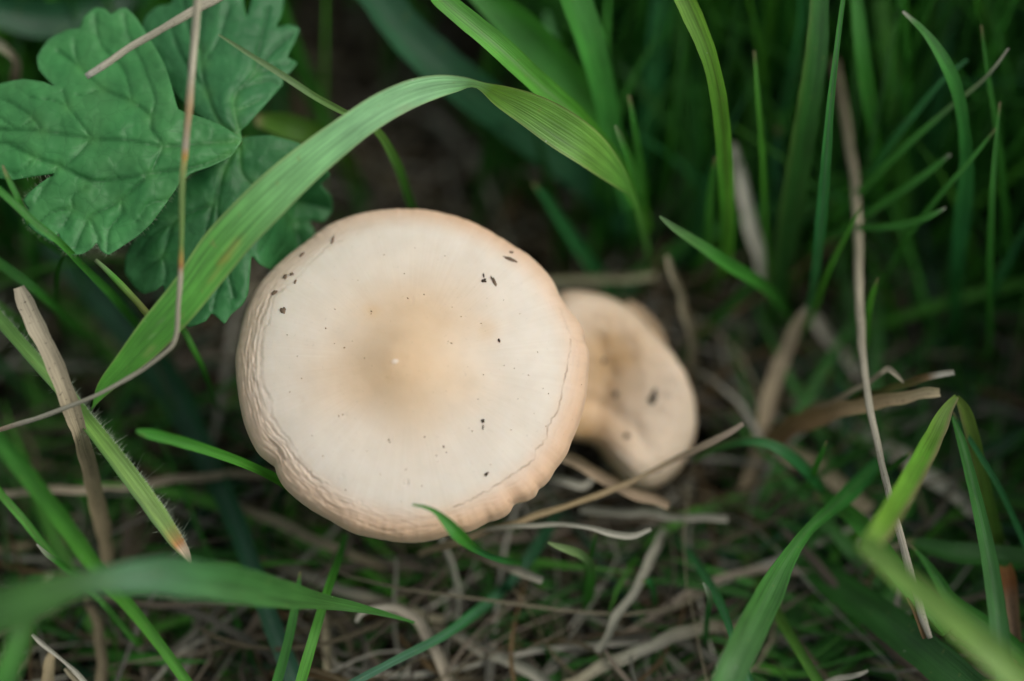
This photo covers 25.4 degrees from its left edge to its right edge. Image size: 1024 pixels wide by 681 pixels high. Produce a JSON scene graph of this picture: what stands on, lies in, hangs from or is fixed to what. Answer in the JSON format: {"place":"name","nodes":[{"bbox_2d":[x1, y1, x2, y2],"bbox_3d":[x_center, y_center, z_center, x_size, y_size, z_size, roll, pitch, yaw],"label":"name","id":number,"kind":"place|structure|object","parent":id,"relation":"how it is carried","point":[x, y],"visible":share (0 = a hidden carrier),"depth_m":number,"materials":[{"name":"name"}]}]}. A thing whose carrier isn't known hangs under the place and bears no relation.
{"place":"outdoors","nodes":[
{"label":"outdoors","id":0,"kind":"place"},
{"bbox_2d":[0,0,1023,680],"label":"ground","id":1,"kind":"structure","parent":0,"point":[702,434],"depth_m":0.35,"materials":[{"name":"plant"}]},
{"bbox_2d":[0,572,51,680],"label":"blade of grass","id":2,"kind":"object","parent":1,"relation":"on","point":[13,655],"visible":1,"depth_m":0.26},
{"bbox_2d":[2,165,89,291],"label":"blade of grass","id":3,"kind":"object","parent":1,"relation":"on","point":[18,198],"visible":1,"depth_m":0.30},
{"bbox_2d":[41,653,55,680],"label":"dry straw","id":4,"kind":"object","parent":1,"relation":"on","point":[48,671],"visible":1,"depth_m":0.30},
{"bbox_2d":[0,258,105,360],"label":"blade of grass","id":5,"kind":"object","parent":1,"relation":"on","point":[16,275],"visible":0.93,"depth_m":0.30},
{"bbox_2d":[36,544,74,572],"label":"blade of grass","id":6,"kind":"object","parent":1,"relation":"on","point":[59,563],"visible":0.52,"depth_m":0.29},
{"bbox_2d":[32,633,86,680],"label":"dry straw","id":7,"kind":"object","parent":1,"relation":"on","point":[73,670],"visible":0.94,"depth_m":0.29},
{"bbox_2d":[14,285,118,609],"bbox_3d":[-0.059,0.017,0.305,0.009,0.056,0.021,0,55,0],"label":"dry straw","id":8,"kind":"object","parent":1,"relation":"on","point":[41,337],"visible":0.89,"depth_m":0.29,"materials":[{"name":"plant"}]},
{"bbox_2d":[0,0,141,38],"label":"blade of grass","id":9,"kind":"object","parent":1,"relation":"on","point":[48,19],"visible":0.79,"depth_m":0.32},
{"bbox_2d":[64,667,79,680],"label":"dry straw","id":10,"kind":"object","parent":1,"relation":"on","point":[71,675],"visible":1,"depth_m":0.30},
{"bbox_2d":[54,252,91,353],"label":"blade of grass","id":11,"kind":"object","parent":1,"relation":"on","point":[57,301],"visible":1,"depth_m":0.31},
{"bbox_2d":[0,487,148,648],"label":"blade of grass","id":12,"kind":"object","parent":1,"relation":"on","point":[137,641],"visible":0.88,"depth_m":0.30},
{"bbox_2d":[0,186,169,357],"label":"blade of grass","id":13,"kind":"object","parent":1,"relation":"on","point":[96,279],"visible":0.78,"depth_m":0.29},
{"bbox_2d":[0,299,190,557],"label":"blade of grass","id":14,"kind":"object","parent":1,"relation":"on","point":[13,330],"visible":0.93,"depth_m":0.29,"materials":[{"name":"plant"}]},
{"bbox_2d":[83,595,107,680],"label":"dry straw","id":15,"kind":"object","parent":1,"relation":"on","point":[99,642],"visible":0.91,"depth_m":0.31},
{"bbox_2d":[0,431,192,680],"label":"blade of grass","id":16,"kind":"object","parent":1,"relation":"on","point":[23,471],"visible":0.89,"depth_m":0.30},
{"bbox_2d":[3,470,275,497],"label":"dry straw","id":17,"kind":"object","parent":1,"relation":"on","point":[154,482],"visible":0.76,"depth_m":0.31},
{"bbox_2d":[94,258,231,420],"bbox_3d":[-0.047,0.004,0.314,0.013,0.056,0.013,0,55,0],"label":"blade of grass","id":18,"kind":"object","parent":1,"relation":"on","point":[129,294],"visible":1,"depth_m":0.30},
{"bbox_2d":[0,0,331,326],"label":"lobed leaf","id":19,"kind":"object","parent":1,"relation":"on","point":[104,147],"visible":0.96,"depth_m":0.30,"materials":[{"name":"green plant"}]},
{"bbox_2d":[85,0,222,78],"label":"dry straw","id":20,"kind":"object","parent":19,"relation":"on","point":[183,16],"visible":1,"depth_m":0.29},
{"bbox_2d":[39,234,299,680],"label":"blade of grass","id":21,"kind":"object","parent":1,"relation":"on","point":[187,421],"visible":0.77,"depth_m":0.32,"materials":[{"name":"plant"}]},
{"bbox_2d":[0,557,414,632],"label":"blade of grass","id":22,"kind":"object","parent":1,"relation":"on","point":[22,603],"visible":1,"depth_m":0.26,"materials":[{"name":"plant"}]},
{"bbox_2d":[136,428,323,525],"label":"blade of grass","id":23,"kind":"object","parent":1,"relation":"on","point":[193,445],"visible":0.84,"depth_m":0.29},
{"bbox_2d":[272,571,301,680],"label":"blade of grass","id":24,"kind":"object","parent":1,"relation":"on","point":[280,669],"visible":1,"depth_m":0.30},
{"bbox_2d":[255,113,356,211],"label":"blade of grass","id":25,"kind":"object","parent":1,"relation":"on","point":[298,129],"visible":0.78,"depth_m":0.32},
{"bbox_2d":[239,502,384,570],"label":"dry straw","id":26,"kind":"object","parent":1,"relation":"on","point":[290,527],"visible":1,"depth_m":0.31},
{"bbox_2d":[218,34,415,208],"bbox_3d":[-0.022,-0.019,0.318,0.028,0.075,0.013,-30,60,-19],"label":"blade of grass","id":27,"kind":"object","parent":1,"relation":"on","point":[379,133],"visible":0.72,"depth_m":0.29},
{"bbox_2d":[296,533,348,680],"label":"blade of grass","id":28,"kind":"object","parent":1,"relation":"on","point":[307,656],"visible":1,"depth_m":0.29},
{"bbox_2d":[321,610,332,672],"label":"dry straw","id":29,"kind":"object","parent":1,"relation":"on","point":[325,635],"visible":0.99,"depth_m":0.31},
{"bbox_2d":[257,550,444,622],"bbox_3d":[-0.022,0.034,0.312,0.027,0.002,0.011,0,55,0],"label":"dry straw","id":30,"kind":"object","parent":1,"relation":"on","point":[338,588],"visible":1,"depth_m":0.31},
{"bbox_2d":[89,75,651,411],"bbox_3d":[-0.017,-0.004,0.310,0.087,0.072,0.014,-21,58,-14],"label":"blade of grass","id":31,"kind":"object","parent":1,"relation":"on","point":[250,216],"visible":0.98,"depth_m":0.28,"materials":[{"name":"plant"}]},
{"bbox_2d":[355,604,452,680],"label":"dry straw","id":32,"kind":"object","parent":1,"relation":"on","point":[437,653],"visible":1,"depth_m":0.31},
{"bbox_2d":[235,209,588,542],"bbox_3d":[-0.013,0.016,0.311,0.046,0.059,0.044,0,55,0],"label":"mushroom","id":33,"kind":"object","parent":1,"relation":"on","point":[382,371],"visible":0.99,"depth_m":0.29,"materials":[{"name":"plant"}]},
{"bbox_2d":[503,256,517,262],"bbox_3d":[0.000,-0.011,0.296,0.002,0.001,0.001,0,55,0],"label":"soil crumb","id":34,"kind":"object","parent":33,"relation":"on","point":[510,259],"visible":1,"depth_m":0.30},
{"bbox_2d":[349,577,508,680],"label":"blade of grass","id":35,"kind":"object","parent":1,"relation":"on","point":[479,609],"visible":1,"depth_m":0.30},
{"bbox_2d":[412,504,522,565],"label":"blade of grass","id":36,"kind":"object","parent":1,"relation":"on","point":[457,533],"visible":1,"depth_m":0.28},
{"bbox_2d":[429,621,550,680],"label":"dry straw","id":37,"kind":"object","parent":1,"relation":"on","point":[532,673],"visible":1,"depth_m":0.31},
{"bbox_2d":[464,550,543,583],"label":"dry straw","id":38,"kind":"object","parent":1,"relation":"on","point":[519,571],"visible":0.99,"depth_m":0.30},
{"bbox_2d":[359,0,650,257],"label":"blade of grass","id":39,"kind":"object","parent":1,"relation":"on","point":[421,46],"visible":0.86,"depth_m":0.32,"materials":[{"name":"plant"}]},
{"bbox_2d":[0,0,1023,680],"bbox_3d":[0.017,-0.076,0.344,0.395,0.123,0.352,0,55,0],"label":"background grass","id":40,"kind":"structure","parent":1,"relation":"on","point":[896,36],"depth_m":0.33,"materials":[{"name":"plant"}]},
{"bbox_2d":[0,39,20,80],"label":"dry straw","id":41,"kind":"object","parent":40,"relation":"on","point":[7,49],"visible":0.73,"depth_m":0.31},
{"bbox_2d":[0,0,201,431],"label":"grass stalk","id":42,"kind":"object","parent":40,"relation":"on","point":[195,29],"depth_m":0.28,"materials":[{"name":"plant"}]},
{"bbox_2d":[786,391,972,516],"bbox_3d":[0.054,0.017,0.325,0.036,0.005,0.003,36,62,22],"label":"dry straw","id":43,"kind":"object","parent":40,"relation":"on","point":[938,486],"visible":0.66,"depth_m":0.32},
{"bbox_2d":[894,588,902,606],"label":"dry straw","id":44,"kind":"object","parent":40,"relation":"on","point":[897,600],"visible":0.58,"depth_m":0.30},
{"bbox_2d":[852,370,954,399],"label":"dry straw","id":45,"kind":"object","parent":40,"relation":"on","point":[912,381],"visible":1,"depth_m":0.30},
{"bbox_2d":[0,0,1023,401],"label":"meadow grass","id":46,"kind":"structure","parent":1,"relation":"on","point":[690,200],"depth_m":0.34,"materials":[{"name":"plant"}]},
{"bbox_2d":[502,502,563,593],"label":"blade of grass","id":47,"kind":"object","parent":1,"relation":"on","point":[535,548],"visible":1,"depth_m":0.31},
{"bbox_2d":[431,0,651,266],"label":"blade of grass","id":48,"kind":"object","parent":1,"relation":"on","point":[512,58],"visible":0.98,"depth_m":0.29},
{"bbox_2d":[471,0,636,173],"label":"blade of grass","id":49,"kind":"object","parent":1,"relation":"on","point":[532,38],"visible":0.66,"depth_m":0.31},
{"bbox_2d":[544,12,567,190],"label":"blade of grass","id":50,"kind":"object","parent":1,"relation":"on","point":[549,25],"visible":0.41,"depth_m":0.33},
{"bbox_2d":[470,522,650,539],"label":"dry straw","id":51,"kind":"object","parent":1,"relation":"on","point":[618,534],"visible":0.98,"depth_m":0.30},
{"bbox_2d":[550,476,593,489],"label":"dry straw","id":52,"kind":"object","parent":1,"relation":"on","point":[572,483],"visible":0.91,"depth_m":0.31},
{"bbox_2d":[548,541,595,633],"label":"blade of grass","id":53,"kind":"object","parent":1,"relation":"on","point":[589,591],"visible":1,"depth_m":0.30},
{"bbox_2d":[532,182,625,301],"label":"blade of grass","id":54,"kind":"object","parent":1,"relation":"on","point":[590,262],"visible":0.85,"depth_m":0.33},
{"bbox_2d":[417,422,743,557],"bbox_3d":[0.009,0.021,0.302,0.044,0.018,0.004,-11,56,-8],"label":"dry straw","id":55,"kind":"object","parent":1,"relation":"on","point":[452,543],"visible":0.99,"depth_m":0.30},
{"bbox_2d":[581,532,596,604],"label":"blade of grass","id":56,"kind":"object","parent":1,"relation":"on","point":[592,552],"visible":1,"depth_m":0.31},
{"bbox_2d":[560,0,641,273],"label":"blade of grass","id":57,"kind":"object","parent":1,"relation":"on","point":[582,17],"visible":0.84,"depth_m":0.31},
{"bbox_2d":[550,271,655,283],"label":"dry straw","id":58,"kind":"object","parent":1,"relation":"on","point":[590,279],"visible":0.91,"depth_m":0.33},
{"bbox_2d":[562,452,669,509],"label":"dry straw","id":59,"kind":"object","parent":1,"relation":"on","point":[594,472],"visible":0.79,"depth_m":0.31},
{"bbox_2d":[559,290,695,488],"bbox_3d":[0.015,0.011,0.324,0.022,0.035,0.026,0,55,0],"label":"mushroom","id":60,"kind":"object","parent":1,"relation":"on","point":[627,340],"visible":0.86,"depth_m":0.32,"materials":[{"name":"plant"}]},
{"bbox_2d":[648,388,657,403],"bbox_3d":[0.020,0.008,0.314,0.002,0.001,0.003,0,55,0],"label":"soil crumb","id":61,"kind":"object","parent":60,"relation":"on","point":[652,398],"visible":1,"depth_m":0.31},
{"bbox_2d":[614,125,645,274],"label":"blade of grass","id":62,"kind":"object","parent":1,"relation":"on","point":[637,179],"visible":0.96,"depth_m":0.31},
{"bbox_2d":[594,528,668,653],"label":"dry straw","id":63,"kind":"object","parent":1,"relation":"on","point":[636,588],"visible":1,"depth_m":0.31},
{"bbox_2d":[546,518,726,651],"bbox_3d":[0.018,0.035,0.316,0.034,0.002,0.002,33,61,21],"label":"dry straw","id":64,"kind":"object","parent":1,"relation":"on","point":[568,537],"visible":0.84,"depth_m":0.32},
{"bbox_2d":[628,95,646,203],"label":"blade of grass","id":65,"kind":"object","parent":1,"relation":"on","point":[639,156],"visible":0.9,"depth_m":0.31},
{"bbox_2d":[641,578,656,613],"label":"blade of grass","id":66,"kind":"object","parent":1,"relation":"on","point":[651,584],"visible":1,"depth_m":0.31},
{"bbox_2d":[563,620,736,680],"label":"dry straw","id":67,"kind":"object","parent":1,"relation":"on","point":[655,644],"visible":0.92,"depth_m":0.30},
{"bbox_2d":[580,506,727,522],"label":"dry straw","id":68,"kind":"object","parent":1,"relation":"on","point":[698,517],"visible":1,"depth_m":0.31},
{"bbox_2d":[640,0,670,194],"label":"blade of grass","id":69,"kind":"object","parent":1,"relation":"on","point":[654,77],"visible":0.77,"depth_m":0.33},
{"bbox_2d":[665,255,700,397],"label":"dry straw","id":70,"kind":"object","parent":1,"relation":"on","point":[691,333],"visible":0.88,"depth_m":0.32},
{"bbox_2d":[687,157,715,305],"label":"blade of grass","id":71,"kind":"object","parent":1,"relation":"on","point":[708,219],"visible":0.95,"depth_m":0.31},
{"bbox_2d":[674,0,734,317],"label":"blade of grass","id":72,"kind":"object","parent":1,"relation":"on","point":[692,15],"visible":1,"depth_m":0.30,"materials":[{"name":"plant"}]},
{"bbox_2d":[702,582,712,648],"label":"blade of grass","id":73,"kind":"object","parent":1,"relation":"on","point":[709,596],"visible":1,"depth_m":0.30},
{"bbox_2d":[667,534,753,680],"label":"blade of grass","id":74,"kind":"object","parent":1,"relation":"on","point":[709,583],"visible":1,"depth_m":0.30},
{"bbox_2d":[676,283,754,362],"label":"blade of grass","id":75,"kind":"object","parent":1,"relation":"on","point":[721,315],"visible":0.69,"depth_m":0.33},
{"bbox_2d":[659,216,792,331],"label":"blade of grass","id":76,"kind":"object","parent":1,"relation":"on","point":[738,269],"visible":1,"depth_m":0.31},
{"bbox_2d":[732,143,765,278],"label":"dry straw","id":77,"kind":"object","parent":1,"relation":"on","point":[755,238],"visible":0.97,"depth_m":0.33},
{"bbox_2d":[749,51,769,312],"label":"blade of grass","id":78,"kind":"object","parent":1,"relation":"on","point":[763,178],"visible":0.89,"depth_m":0.31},
{"bbox_2d":[692,437,837,515],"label":"blade of grass","id":79,"kind":"object","parent":1,"relation":"on","point":[801,464],"visible":0.89,"depth_m":0.30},
{"bbox_2d":[726,304,808,545],"bbox_3d":[0.034,0.017,0.321,0.004,0.031,0.034,16,57,11],"label":"dry straw","id":80,"kind":"object","parent":1,"relation":"on","point":[779,366],"visible":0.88,"depth_m":0.32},
{"bbox_2d":[723,521,822,680],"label":"blade of grass","id":81,"kind":"object","parent":1,"relation":"on","point":[791,637],"visible":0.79,"depth_m":0.30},
{"bbox_2d":[769,127,782,258],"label":"blade of grass","id":82,"kind":"object","parent":1,"relation":"on","point":[776,180],"visible":0.88,"depth_m":0.33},
{"bbox_2d":[757,0,828,350],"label":"blade of grass","id":83,"kind":"object","parent":1,"relation":"on","point":[801,150],"visible":1,"depth_m":0.31,"materials":[{"name":"plant"}]},
{"bbox_2d":[711,449,889,680],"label":"blade of grass","id":84,"kind":"object","parent":1,"relation":"on","point":[745,642],"visible":0.98,"depth_m":0.29,"materials":[{"name":"plant"}]},
{"bbox_2d":[794,441,827,500],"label":"blade of grass","id":85,"kind":"object","parent":1,"relation":"on","point":[817,462],"visible":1,"depth_m":0.30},
{"bbox_2d":[802,0,844,328],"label":"blade of grass","id":86,"kind":"object","parent":1,"relation":"on","point":[822,205],"visible":0.96,"depth_m":0.30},
{"bbox_2d":[773,443,875,513],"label":"dry straw","id":87,"kind":"object","parent":1,"relation":"on","point":[835,480],"visible":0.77,"depth_m":0.32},
{"bbox_2d":[790,204,861,362],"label":"blade of grass","id":88,"kind":"object","parent":1,"relation":"on","point":[824,282],"visible":0.93,"depth_m":0.31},
{"bbox_2d":[809,309,869,383],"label":"dry straw","id":89,"kind":"object","parent":1,"relation":"on","point":[825,334],"visible":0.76,"depth_m":0.34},
{"bbox_2d":[825,670,867,680],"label":"dry straw","id":90,"kind":"object","parent":1,"relation":"on","point":[843,677],"visible":1,"depth_m":0.30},
{"bbox_2d":[761,387,940,454],"bbox_3d":[0.044,0.015,0.316,0.025,0.041,0.007,30,60,19],"label":"dry straw","id":91,"kind":"object","parent":1,"relation":"on","point":[786,429],"visible":0.96,"depth_m":0.31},
{"bbox_2d":[801,366,903,411],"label":"dry straw","id":92,"kind":"object","parent":1,"relation":"on","point":[876,376],"visible":1,"depth_m":0.30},
{"bbox_2d":[724,508,989,680],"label":"blade of grass","id":93,"kind":"object","parent":1,"relation":"on","point":[896,629],"visible":0.94,"depth_m":0.30,"materials":[{"name":"plant"}]},
{"bbox_2d":[906,597,925,638],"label":"dry straw","id":94,"kind":"object","parent":93,"relation":"on","point":[920,628],"visible":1,"depth_m":0.29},
{"bbox_2d":[843,278,878,368],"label":"blade of grass","id":95,"kind":"object","parent":1,"relation":"on","point":[870,302],"visible":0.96,"depth_m":0.30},
{"bbox_2d":[851,0,884,200],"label":"blade of grass","id":96,"kind":"object","parent":1,"relation":"on","point":[863,65],"visible":0.84,"depth_m":0.31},
{"bbox_2d":[794,207,945,297],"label":"blade of grass","id":97,"kind":"object","parent":1,"relation":"on","point":[898,224],"visible":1,"depth_m":0.31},
{"bbox_2d":[796,153,951,288],"bbox_3d":[0.048,-0.013,0.328,0.021,0.053,0.008,38,63,23],"label":"blade of grass","id":98,"kind":"object","parent":1,"relation":"on","point":[898,192],"visible":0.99,"depth_m":0.31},
{"bbox_2d":[830,58,931,638],"bbox_3d":[0.050,-0.001,0.307,0.008,0.014,0.087,0,55,0],"label":"dry straw","id":99,"kind":"object","parent":1,"relation":"on","point":[858,245],"visible":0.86,"depth_m":0.30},
{"bbox_2d":[814,489,947,635],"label":"blade of grass","id":100,"kind":"object","parent":1,"relation":"on","point":[856,520],"visible":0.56,"depth_m":0.30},
{"bbox_2d":[871,451,911,481],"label":"blade of grass","id":101,"kind":"object","parent":1,"relation":"on","point":[896,464],"visible":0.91,"depth_m":0.30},
{"bbox_2d":[822,58,968,267],"bbox_3d":[0.054,-0.022,0.330,0.013,0.059,0.014,0,55,0],"label":"blade of grass","id":102,"kind":"object","parent":1,"relation":"on","point":[900,130],"visible":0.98,"depth_m":0.31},
{"bbox_2d":[807,48,1008,274],"bbox_3d":[0.053,-0.019,0.325,0.022,0.065,0.013,21,58,14],"label":"blade of grass","id":103,"kind":"object","parent":1,"relation":"on","point":[875,175],"visible":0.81,"depth_m":0.31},
{"bbox_2d":[861,395,958,555],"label":"blade of grass","id":104,"kind":"object","parent":1,"relation":"on","point":[891,513],"visible":1,"depth_m":0.28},
{"bbox_2d":[864,128,995,302],"bbox_3d":[0.056,-0.012,0.324,0.014,0.057,0.010,29,60,19],"label":"blade of grass","id":105,"kind":"object","parent":1,"relation":"on","point":[939,195],"visible":0.84,"depth_m":0.31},
{"bbox_2d":[917,0,949,264],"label":"blade of grass","id":106,"kind":"object","parent":1,"relation":"on","point":[935,104],"visible":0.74,"depth_m":0.33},
{"bbox_2d":[902,11,973,342],"bbox_3d":[0.058,-0.018,0.321,0.014,0.069,0.014,0,55,0],"label":"blade of grass","id":107,"kind":"object","parent":1,"relation":"on","point":[963,213],"visible":1,"depth_m":0.31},
{"bbox_2d":[856,535,1023,680],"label":"blade of grass","id":108,"kind":"object","parent":1,"relation":"on","point":[993,655],"visible":1,"depth_m":0.26,"materials":[{"name":"plant"}]},
{"bbox_2d":[906,538,1023,572],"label":"blade of grass","id":109,"kind":"object","parent":1,"relation":"on","point":[967,553],"visible":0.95,"depth_m":0.30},
{"bbox_2d":[910,544,1023,661],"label":"blade of grass","id":110,"kind":"object","parent":1,"relation":"on","point":[941,585],"visible":0.55,"depth_m":0.30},
{"bbox_2d":[956,396,1005,545],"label":"blade of grass","id":111,"kind":"object","parent":1,"relation":"on","point":[968,421],"visible":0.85,"depth_m":0.30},
{"bbox_2d":[961,102,1000,369],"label":"blade of grass","id":112,"kind":"object","parent":1,"relation":"on","point":[990,240],"visible":1,"depth_m":0.31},
{"bbox_2d":[951,416,1011,680],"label":"blade of grass","id":113,"kind":"object","parent":1,"relation":"on","point":[998,623],"visible":0.93,"depth_m":0.29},
{"bbox_2d":[939,52,1023,225],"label":"blade of grass","id":114,"kind":"object","parent":1,"relation":"on","point":[986,124],"visible":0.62,"depth_m":0.33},
{"bbox_2d":[952,412,1023,579],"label":"blade of grass","id":115,"kind":"object","parent":1,"relation":"on","point":[999,488],"visible":0.96,"depth_m":0.30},
{"bbox_2d":[980,25,1010,286],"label":"blade of grass","id":116,"kind":"object","parent":1,"relation":"on","point":[1003,182],"visible":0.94,"depth_m":0.31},
{"bbox_2d":[973,227,1023,334],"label":"blade of grass","id":117,"kind":"object","parent":1,"relation":"on","point":[1004,268],"visible":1,"depth_m":0.32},
{"bbox_2d":[999,563,1021,641],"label":"dry straw","id":118,"kind":"object","parent":1,"relation":"on","point":[1009,583],"visible":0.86,"depth_m":0.30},
{"bbox_2d":[520,578,564,680],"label":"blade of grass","id":119,"kind":"object","parent":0,"point":[555,676],"visible":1,"depth_m":0.31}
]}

